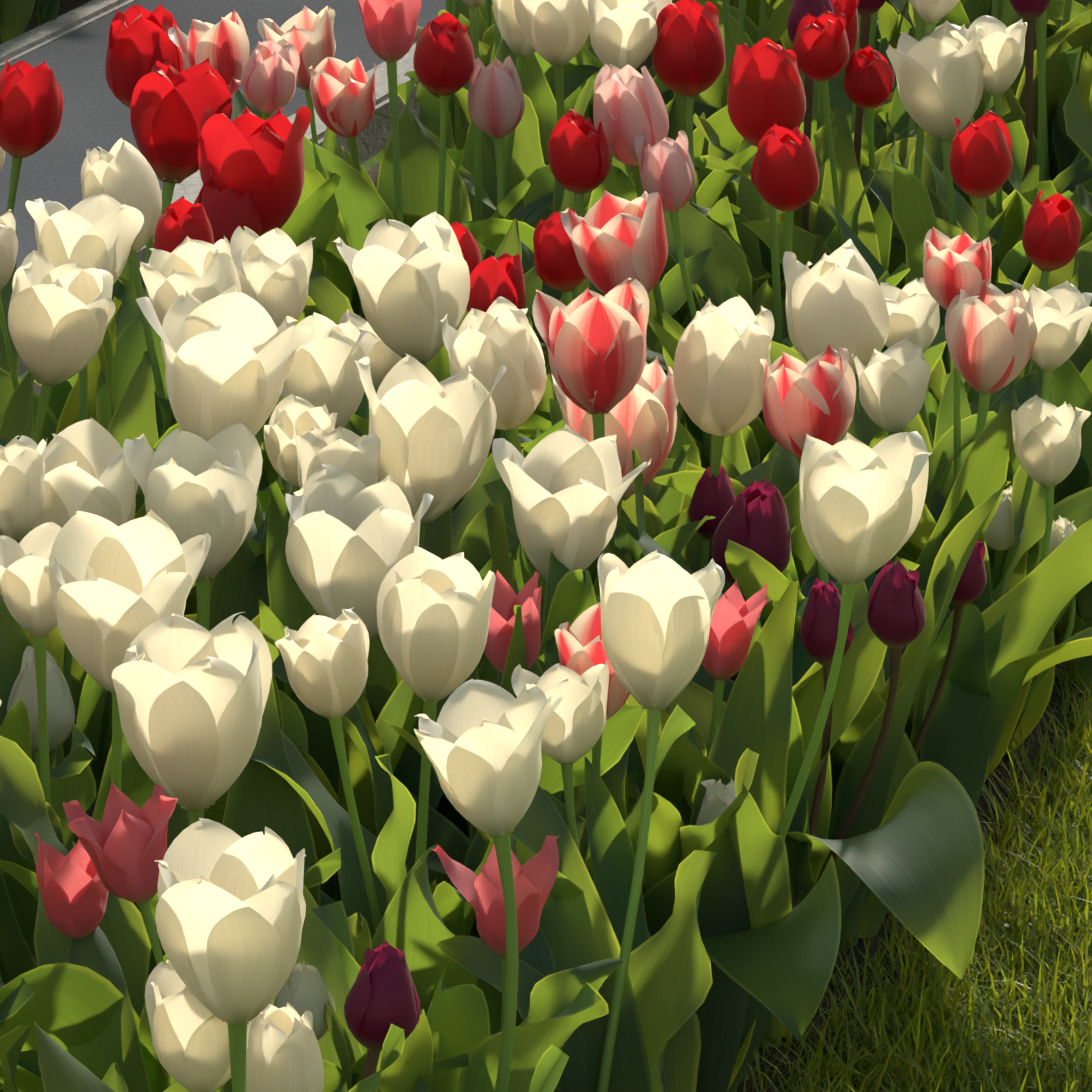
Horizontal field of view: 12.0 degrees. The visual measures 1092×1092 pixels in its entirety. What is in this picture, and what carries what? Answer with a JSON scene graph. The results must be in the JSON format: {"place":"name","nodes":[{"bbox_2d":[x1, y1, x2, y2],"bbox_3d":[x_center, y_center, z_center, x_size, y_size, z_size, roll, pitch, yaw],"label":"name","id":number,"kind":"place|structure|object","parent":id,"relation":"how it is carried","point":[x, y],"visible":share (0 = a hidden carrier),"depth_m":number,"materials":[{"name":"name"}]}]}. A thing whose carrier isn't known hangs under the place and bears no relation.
{"place":"outdoors","nodes":[
{"label":"outdoors","id":0,"kind":"place"},
{"bbox_2d":[0,0,87,44],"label":"bed soil","id":1,"kind":"structure","parent":0,"point":[65,6],"depth_m":6.07,"materials":[{"name":"black soil"}]},
{"bbox_2d":[0,0,91,43],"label":"bed foliage","id":2,"kind":"object","parent":1,"relation":"on","point":[15,16],"visible":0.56,"depth_m":5.82,"materials":[{"name":"green plant"}]},
{"bbox_2d":[0,0,445,269],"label":"path","id":3,"kind":"structure","parent":0,"point":[96,113],"depth_m":5.60,"materials":[{"name":"grey asphalt"}]},
{"bbox_2d":[18,155,1090,1088],"bbox_3d":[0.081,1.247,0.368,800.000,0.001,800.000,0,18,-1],"label":"ground","id":4,"kind":"structure","parent":0,"point":[369,164],"depth_m":5.42,"materials":[{"name":"green soil"}]},
{"bbox_2d":[0,0,137,67],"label":"kerb","id":5,"kind":"structure","parent":4,"relation":"on","point":[45,34],"depth_m":5.84,"materials":[{"name":"grey concrete"}]},
{"bbox_2d":[18,44,427,376],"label":"kerb","id":6,"kind":"structure","parent":4,"relation":"on","point":[373,137],"depth_m":5.46,"materials":[{"name":"grey concrete"}]},
{"bbox_2d":[0,163,1091,1091],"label":"soil bed","id":7,"kind":"object","parent":4,"relation":"on","point":[981,808],"depth_m":3.33,"materials":[{"name":"brown soil"}]},
{"bbox_2d":[736,629,1091,1091],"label":"lawn grass","id":8,"kind":"structure","parent":4,"relation":"on","point":[1034,933],"depth_m":3.27,"materials":[{"name":"green plant"}]}
]}

